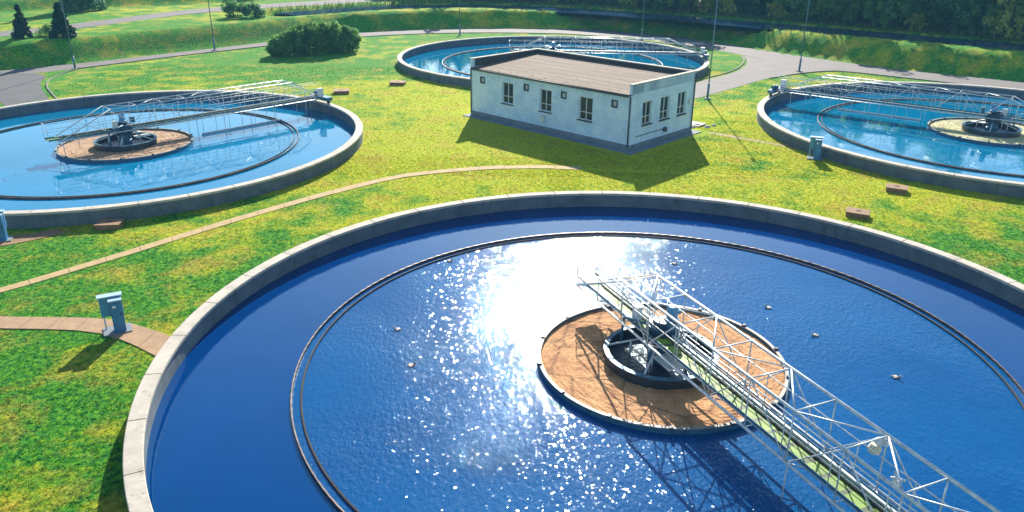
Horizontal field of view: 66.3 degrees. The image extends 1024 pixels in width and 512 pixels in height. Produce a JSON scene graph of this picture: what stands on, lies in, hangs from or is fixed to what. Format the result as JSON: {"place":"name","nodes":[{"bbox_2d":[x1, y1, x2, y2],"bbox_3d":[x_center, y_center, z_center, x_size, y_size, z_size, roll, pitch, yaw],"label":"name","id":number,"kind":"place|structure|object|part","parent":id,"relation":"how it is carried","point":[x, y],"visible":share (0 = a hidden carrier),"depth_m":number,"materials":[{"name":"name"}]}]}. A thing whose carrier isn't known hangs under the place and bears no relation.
{"place":"outdoors","nodes":[
{"label":"outdoors","id":0,"kind":"place"},
{"bbox_2d":[0,72,49,105],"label":"road","id":1,"kind":"structure","parent":0,"point":[16,88],"depth_m":68.80,"materials":[{"name":"grey asphalt"}]},
{"bbox_2d":[0,228,65,245],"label":"path","id":2,"kind":"structure","parent":0,"point":[45,234],"depth_m":36.38,"materials":[{"name":"beige concrete"}]},
{"bbox_2d":[0,209,13,241],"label":"control cabinet","id":3,"kind":"object","parent":2,"relation":"on","point":[4,237],"visible":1,"depth_m":35.71,"materials":[{"name":"metal"}]},
{"bbox_3d":[-23.230,-1.274,35.509,0.346,1.012,0.029,-8,24,-18],"label":"cabinet door","id":4,"kind":"part","parent":3,"relation":"part of","materials":[{"name":"metal"}]},
{"bbox_2d":[0,316,194,355],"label":"path","id":5,"kind":"structure","parent":0,"point":[150,341],"depth_m":28.23,"materials":[{"name":"beige concrete"}]},
{"bbox_2d":[96,291,131,336],"bbox_3d":[-14.100,2.038,27.812,0.920,1.362,0.690,-11,25,-26],"label":"control cabinet","id":6,"kind":"object","parent":5,"relation":"on","point":[110,304],"visible":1,"depth_m":27.68,"materials":[{"name":"metal"}]},
{"bbox_3d":[-13.894,2.110,27.637,0.346,1.012,0.029,-11,25,-26],"label":"cabinet door","id":7,"kind":"part","parent":6,"relation":"part of","materials":[{"name":"metal"}]},
{"bbox_2d":[0,0,388,35],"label":"road","id":8,"kind":"structure","parent":0,"point":[130,19],"depth_m":106.08,"materials":[{"name":"grey asphalt"}]},
{"bbox_2d":[0,165,580,292],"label":"path","id":9,"kind":"structure","parent":0,"point":[151,245],"depth_m":39.23,"materials":[{"name":"beige concrete"}]},
{"bbox_2d":[0,0,1023,511],"bbox_3d":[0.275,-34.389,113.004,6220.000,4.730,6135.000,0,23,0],"label":"ground","id":10,"kind":"structure","parent":0,"point":[186,32],"depth_m":47.68,"materials":[{"name":"green plant"}]},
{"bbox_2d":[10,4,33,38],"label":"conifer","id":11,"kind":"object","parent":10,"relation":"on","point":[21,27],"visible":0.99,"depth_m":81.72,"materials":[{"name":"green plant"}]},
{"bbox_2d":[35,22,58,35],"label":"bush","id":12,"kind":"object","parent":10,"relation":"on","point":[43,29],"visible":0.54,"depth_m":84.14,"materials":[{"name":"green plant"}]},
{"bbox_2d":[46,69,77,98],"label":"kerb","id":13,"kind":"structure","parent":10,"relation":"on","point":[49,90],"depth_m":72.00,"materials":[{"name":"grey concrete"}]},
{"bbox_2d":[48,2,77,38],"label":"conifer","id":14,"kind":"object","parent":10,"relation":"on","point":[58,27],"visible":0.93,"depth_m":82.62,"materials":[{"name":"green plant"}]},
{"bbox_2d":[61,0,77,69],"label":"street lamp","id":15,"kind":"object","parent":10,"relation":"on","point":[73,60],"visible":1,"depth_m":77.27,"materials":[{"name":"grey metal"}]},
{"bbox_2d":[53,0,107,12],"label":"bush","id":16,"kind":"object","parent":10,"relation":"on","point":[69,5],"visible":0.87,"depth_m":107.19,"materials":[{"name":"green plant"}]},
{"bbox_2d":[93,218,124,229],"bbox_3d":[-19.288,-1.524,37.609,1.120,0.333,0.880,-2,23,-5],"label":"access cover","id":17,"kind":"object","parent":10,"relation":"on","point":[109,224],"visible":1,"depth_m":37.34,"materials":[{"name":"concrete"}]},
{"bbox_2d":[0,90,362,228],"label":"settling tank","id":18,"kind":"object","parent":10,"relation":"on","point":[164,141],"visible":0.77,"depth_m":48.25,"materials":[{"name":"concrete"}]},
{"bbox_2d":[100,137,151,145],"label":"water","id":19,"kind":"structure","parent":18,"relation":"in","point":[114,142],"depth_m":51.80,"materials":[{"name":"blue liquid"}]},
{"bbox_2d":[0,110,297,196],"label":"water","id":20,"kind":"structure","parent":18,"relation":"in","point":[32,163],"depth_m":48.46,"materials":[{"name":"blue liquid"}]},
{"bbox_2d":[0,100,354,210],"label":"water","id":21,"kind":"structure","parent":18,"relation":"in","point":[321,134],"depth_m":53.17,"materials":[{"name":"blue liquid"}]},
{"bbox_2d":[41,80,331,155],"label":"scraper bridge","id":22,"kind":"structure","parent":18,"relation":"on","point":[122,126],"depth_m":52.98,"materials":[{"name":"metal"}]},
{"bbox_2d":[219,0,265,17],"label":"bush","id":23,"kind":"object","parent":10,"relation":"on","point":[230,8],"visible":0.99,"depth_m":101.90,"materials":[{"name":"green plant"}]},
{"bbox_2d":[264,20,361,56],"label":"bush","id":24,"kind":"object","parent":10,"relation":"on","point":[329,37],"visible":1,"depth_m":87.24,"materials":[{"name":"green plant"}]},
{"bbox_2d":[333,89,349,93],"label":"access cover","id":25,"kind":"object","parent":10,"relation":"on","point":[340,91],"visible":1,"depth_m":67.68,"materials":[{"name":"concrete"}]},
{"bbox_2d":[78,32,715,68],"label":"kerb","id":26,"kind":"structure","parent":10,"relation":"on","point":[378,35],"depth_m":98.88,"materials":[{"name":"grey concrete"}]},
{"bbox_2d":[389,80,405,85],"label":"access cover","id":27,"kind":"object","parent":10,"relation":"on","point":[397,82],"visible":1,"depth_m":71.49,"materials":[{"name":"concrete"}]},
{"bbox_2d":[458,0,461,34],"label":"street lamp","id":28,"kind":"object","parent":10,"relation":"on","point":[459,20],"visible":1,"depth_m":104.35,"materials":[{"name":"grey metal"}]},
{"bbox_2d":[397,36,708,86],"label":"settling tank","id":29,"kind":"object","parent":10,"relation":"on","point":[403,66],"visible":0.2,"depth_m":91.48,"materials":[{"name":"concrete"}]},
{"bbox_2d":[443,47,661,73],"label":"water","id":30,"kind":"structure","parent":29,"relation":"in","point":[461,62],"depth_m":87.57,"materials":[{"name":"blue liquid"}]},
{"bbox_2d":[404,42,702,77],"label":"water","id":31,"kind":"structure","parent":29,"relation":"in","point":[431,60],"depth_m":87.98,"materials":[{"name":"blue liquid"}]},
{"bbox_2d":[509,36,709,64],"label":"scraper bridge","id":32,"kind":"structure","parent":29,"relation":"on","point":[702,52],"depth_m":82.97,"materials":[{"name":"metal"}]},
{"bbox_2d":[123,191,1023,511],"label":"settling tank","id":33,"kind":"object","parent":10,"relation":"on","point":[581,369],"visible":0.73,"depth_m":27.90,"materials":[{"name":"concrete"}]},
{"bbox_2d":[146,207,1023,511],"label":"water","id":34,"kind":"structure","parent":33,"relation":"in","point":[222,437],"depth_m":28.47,"materials":[{"name":"blue liquid"}]},
{"bbox_2d":[292,234,1023,511],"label":"water","id":35,"kind":"structure","parent":33,"relation":"in","point":[471,410],"depth_m":24.23,"materials":[{"name":"blue liquid"}]},
{"bbox_2d":[609,334,710,376],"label":"water","id":36,"kind":"structure","parent":33,"relation":"in","point":[637,360],"depth_m":26.29,"materials":[{"name":"blue liquid"}]},
{"bbox_2d":[576,248,1000,511],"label":"scraper bridge","id":37,"kind":"structure","parent":33,"relation":"on","point":[830,473],"depth_m":21.05,"materials":[{"name":"metal"}]},
{"bbox_2d":[641,0,644,38],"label":"street lamp","id":38,"kind":"object","parent":10,"relation":"on","point":[642,23],"visible":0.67,"depth_m":101.13,"materials":[{"name":"grey metal"}]},
{"bbox_2d":[265,0,1023,50],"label":"reeds","id":39,"kind":"object","parent":10,"relation":"on","point":[289,7],"visible":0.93,"depth_m":108.81,"materials":[{"name":"green plant"}]},
{"bbox_2d":[659,0,694,12],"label":"tree","id":40,"kind":"object","parent":10,"relation":"on","point":[681,2],"visible":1,"depth_m":112.43,"materials":[{"name":"green plant"}]},
{"bbox_2d":[692,121,706,127],"bbox_3d":[13.279,-9.866,58.291,2.000,0.120,1.100,21,30,39],"label":"concrete step","id":41,"kind":"object","parent":10,"relation":"on","point":[700,123],"visible":0.36,"depth_m":57.83,"materials":[{"name":"grey concrete"}]},
{"bbox_2d":[704,0,717,99],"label":"street lamp","id":42,"kind":"object","parent":10,"relation":"on","point":[707,97],"visible":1,"depth_m":65.75,"materials":[{"name":"grey metal"}]},
{"bbox_2d":[696,55,744,80],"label":"kerb","id":43,"kind":"structure","parent":10,"relation":"on","point":[725,72],"depth_m":78.69,"materials":[{"name":"grey concrete"}]},
{"bbox_2d":[807,136,823,159],"bbox_3d":[19.206,-6.816,49.503,0.920,1.362,0.690,8,24,18],"label":"control cabinet","id":44,"kind":"object","parent":10,"relation":"on","point":[816,143],"visible":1,"depth_m":49.40,"materials":[{"name":"metal"}]},
{"bbox_3d":[19.218,-6.708,49.241,0.346,1.012,0.029,8,24,18],"label":"cabinet door","id":45,"kind":"part","parent":44,"relation":"part of","materials":[{"name":"metal"}]},
{"bbox_2d":[845,207,870,219],"bbox_3d":[17.568,-2.179,39.867,1.120,0.333,0.880,12,26,26],"label":"access cover","id":46,"kind":"object","parent":10,"relation":"on","point":[853,212],"visible":1,"depth_m":39.67,"materials":[{"name":"concrete"}]},
{"bbox_2d":[770,71,984,86],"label":"kerb","id":47,"kind":"structure","parent":10,"relation":"on","point":[866,73],"depth_m":77.77,"materials":[{"name":"grey concrete"}]},
{"bbox_2d":[863,0,913,28],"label":"tree","id":48,"kind":"object","parent":10,"relation":"on","point":[885,9],"visible":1,"depth_m":94.50,"materials":[{"name":"green plant"}]},
{"bbox_2d":[756,81,1023,197],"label":"settling tank","id":49,"kind":"object","parent":10,"relation":"on","point":[956,128],"visible":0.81,"depth_m":53.97,"materials":[{"name":"concrete"}]},
{"bbox_2d":[765,90,1023,181],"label":"water","id":50,"kind":"structure","parent":49,"relation":"in","point":[797,117],"depth_m":61.08,"materials":[{"name":"blue liquid"}]},
{"bbox_2d":[767,75,1023,131],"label":"scraper bridge","id":51,"kind":"structure","parent":49,"relation":"on","point":[993,115],"depth_m":58.89,"materials":[{"name":"metal"}]},
{"bbox_2d":[818,100,1023,174],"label":"water","id":52,"kind":"structure","parent":49,"relation":"in","point":[913,139],"depth_m":55.21,"materials":[{"name":"blue liquid"}]},
{"bbox_2d":[968,125,1015,131],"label":"water","id":53,"kind":"structure","parent":49,"relation":"in","point":[979,127],"depth_m":57.00,"materials":[{"name":"blue liquid"}]},
{"bbox_2d":[885,183,908,193],"bbox_3d":[21.431,-3.756,43.693,1.120,0.333,0.880,12,26,26],"label":"access cover","id":54,"kind":"object","parent":10,"relation":"on","point":[896,188],"visible":1,"depth_m":43.47,"materials":[{"name":"concrete"}]},
{"bbox_2d":[0,28,1023,89],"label":"road","id":55,"kind":"structure","parent":0,"point":[808,61],"depth_m":87.87,"materials":[{"name":"grey asphalt"}]},
{"bbox_2d":[208,0,217,49],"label":"street lamp","id":56,"kind":"object","parent":55,"relation":"on","point":[212,29],"visible":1,"depth_m":89.73,"materials":[{"name":"grey metal"}]},
{"bbox_2d":[462,48,701,154],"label":"service building","id":57,"kind":"structure","parent":0,"point":[625,107],"depth_m":54.56,"materials":[{"name":"white paint"}]},
{"bbox_2d":[500,82,513,105],"bbox_3d":[-0.305,-11.854,57.241,1.240,1.600,0.281,21,30,39],"label":"window","id":58,"kind":"structure","parent":57,"relation":"in","point":[507,87],"depth_m":57.37,"materials":[{"name":"white glass"}]},
{"bbox_2d":[538,89,551,113],"bbox_3d":[2.359,-10.847,54.896,1.220,1.600,0.281,21,30,39],"label":"window","id":59,"kind":"structure","parent":57,"relation":"in","point":[546,95],"depth_m":55.01,"materials":[{"name":"white glass"}]},
{"bbox_2d":[576,96,592,122],"bbox_3d":[4.941,-9.857,52.628,1.310,1.630,0.281,21,30,39],"label":"window","id":60,"kind":"structure","parent":57,"relation":"in","point":[586,103],"depth_m":52.75,"materials":[{"name":"white glass"}]},
{"bbox_2d":[641,100,652,126],"bbox_3d":[8.835,-9.374,51.425,0.281,1.570,1.190,21,30,39],"label":"window","id":61,"kind":"structure","parent":57,"relation":"in","point":[646,105],"depth_m":51.58,"materials":[{"name":"white glass"}]},
{"bbox_2d":[659,96,670,121],"bbox_3d":[10.272,-9.956,52.798,0.281,1.600,1.240,21,30,39],"label":"window","id":62,"kind":"structure","parent":57,"relation":"in","point":[664,100],"depth_m":52.97,"materials":[{"name":"white glass"}]},
{"bbox_2d":[676,91,686,116],"bbox_3d":[11.708,-10.541,54.178,0.281,1.630,1.190,21,30,39],"label":"window","id":63,"kind":"structure","parent":57,"relation":"in","point":[681,96],"depth_m":54.34,"materials":[{"name":"white glass"}]},
{"bbox_2d":[279,4,1023,49],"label":"water","id":64,"kind":"structure","parent":0,"point":[863,33],"depth_m":104.47,"materials":[{"name":"blue liquid"}]},
{"bbox_2d":[477,0,1023,39],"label":"forest floor","id":65,"kind":"structure","parent":0,"point":[838,20],"depth_m":106.90,"materials":[{"name":"green plant"}]},
{"bbox_2d":[608,0,623,4],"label":"tree","id":66,"kind":"object","parent":65,"relation":"on","point":[615,1],"visible":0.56,"depth_m":121.93,"materials":[{"name":"green plant"}]},
{"bbox_2d":[619,0,637,7],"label":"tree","id":67,"kind":"object","parent":65,"relation":"on","point":[627,1],"visible":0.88,"depth_m":117.35,"materials":[{"name":"green plant"}]},
{"bbox_2d":[637,0,646,5],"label":"tree","id":68,"kind":"object","parent":65,"relation":"on","point":[642,3],"visible":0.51,"depth_m":121.23,"materials":[{"name":"green plant"}]},
{"bbox_2d":[645,0,673,10],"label":"tree","id":69,"kind":"object","parent":65,"relation":"on","point":[657,3],"visible":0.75,"depth_m":114.67,"materials":[{"name":"green plant"}]},
{"bbox_2d":[692,0,719,13],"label":"shrub","id":70,"kind":"object","parent":65,"relation":"on","point":[707,5],"visible":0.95,"depth_m":110.85,"materials":[{"name":"green plant"}]},
{"bbox_2d":[702,0,720,11],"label":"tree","id":71,"kind":"object","parent":65,"relation":"on","point":[712,9],"visible":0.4,"depth_m":112.59,"materials":[{"name":"green plant"}]},
{"bbox_2d":[719,0,735,14],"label":"shrub","id":72,"kind":"object","parent":65,"relation":"on","point":[726,4],"visible":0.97,"depth_m":109.04,"materials":[{"name":"green plant"}]},
{"bbox_2d":[726,0,755,12],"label":"tree","id":73,"kind":"object","parent":65,"relation":"on","point":[741,5],"visible":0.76,"depth_m":113.04,"materials":[{"name":"green plant"}]},
{"bbox_2d":[748,0,770,13],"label":"tree","id":74,"kind":"object","parent":65,"relation":"on","point":[758,6],"visible":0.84,"depth_m":110.96,"materials":[{"name":"green plant"}]},
{"bbox_2d":[751,0,773,10],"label":"tree","id":75,"kind":"object","parent":65,"relation":"on","point":[769,2],"visible":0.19,"depth_m":112.80,"materials":[{"name":"green plant"}]},
{"bbox_2d":[766,1,786,18],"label":"shrub","id":76,"kind":"object","parent":65,"relation":"on","point":[776,11],"visible":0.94,"depth_m":104.80,"materials":[{"name":"green plant"}]},
{"bbox_2d":[771,0,794,14],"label":"tree","id":77,"kind":"object","parent":65,"relation":"on","point":[788,8],"visible":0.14,"depth_m":109.24,"materials":[{"name":"green plant"}]},
{"bbox_2d":[775,0,813,19],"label":"tree","id":78,"kind":"object","parent":65,"relation":"on","point":[800,9],"visible":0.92,"depth_m":103.50,"materials":[{"name":"green plant"}]},
{"bbox_2d":[802,0,832,20],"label":"tree","id":79,"kind":"object","parent":65,"relation":"on","point":[817,11],"visible":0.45,"depth_m":102.36,"materials":[{"name":"green plant"}]},
{"bbox_2d":[814,0,844,20],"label":"tree","id":80,"kind":"object","parent":65,"relation":"on","point":[823,3],"visible":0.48,"depth_m":100.82,"materials":[{"name":"green plant"}]},
{"bbox_2d":[824,0,865,22],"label":"tree","id":81,"kind":"object","parent":65,"relation":"on","point":[850,12],"visible":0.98,"depth_m":98.81,"materials":[{"name":"green plant"}]},
{"bbox_2d":[850,0,893,24],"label":"tree","id":82,"kind":"object","parent":65,"relation":"on","point":[874,13],"visible":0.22,"depth_m":97.40,"materials":[{"name":"green plant"}]},
{"bbox_2d":[879,0,934,25],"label":"tree","id":83,"kind":"object","parent":65,"relation":"on","point":[895,10],"visible":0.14,"depth_m":96.73,"materials":[{"name":"green plant"}]},
{"bbox_2d":[904,12,927,30],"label":"shrub","id":84,"kind":"object","parent":65,"relation":"on","point":[919,25],"visible":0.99,"depth_m":93.58,"materials":[{"name":"green plant"}]},
{"bbox_2d":[899,0,961,27],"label":"tree","id":85,"kind":"object","parent":65,"relation":"on","point":[928,15],"visible":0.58,"depth_m":95.26,"materials":[{"name":"green plant"}]},
{"bbox_2d":[938,6,976,21],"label":"tree","id":86,"kind":"object","parent":65,"relation":"on","point":[953,17],"visible":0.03,"depth_m":94.55,"materials":[{"name":"green plant"}]},
{"bbox_2d":[932,0,1001,33],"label":"tree","id":87,"kind":"object","parent":65,"relation":"on","point":[957,5],"visible":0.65,"depth_m":90.58,"materials":[{"name":"green plant"}]},
{"bbox_2d":[962,0,1022,36],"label":"tree","id":88,"kind":"object","parent":65,"relation":"on","point":[990,9],"visible":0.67,"depth_m":88.17,"materials":[{"name":"green plant"}]},
{"bbox_2d":[982,0,1023,39],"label":"shrub","id":89,"kind":"object","parent":65,"relation":"on","point":[1008,16],"visible":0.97,"depth_m":86.30,"materials":[{"name":"green plant"}]},
{"bbox_2d":[984,0,1023,31],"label":"tree","id":90,"kind":"object","parent":65,"relation":"on","point":[1006,8],"visible":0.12,"depth_m":87.62,"materials":[{"name":"green plant"}]},
{"bbox_2d":[708,132,799,149],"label":"path","id":91,"kind":"structure","parent":0,"point":[753,140],"depth_m":53.89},
{"bbox_2d":[694,56,834,98],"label":"road","id":92,"kind":"structure","parent":0,"point":[753,69],"depth_m":78.62,"materials":[{"name":"grey asphalt"}]},
{"bbox_2d":[796,0,809,71],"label":"street lamp","id":93,"kind":"object","parent":92,"relation":"on","point":[799,68],"visible":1,"depth_m":79.10,"materials":[{"name":"grey metal"}]}
]}

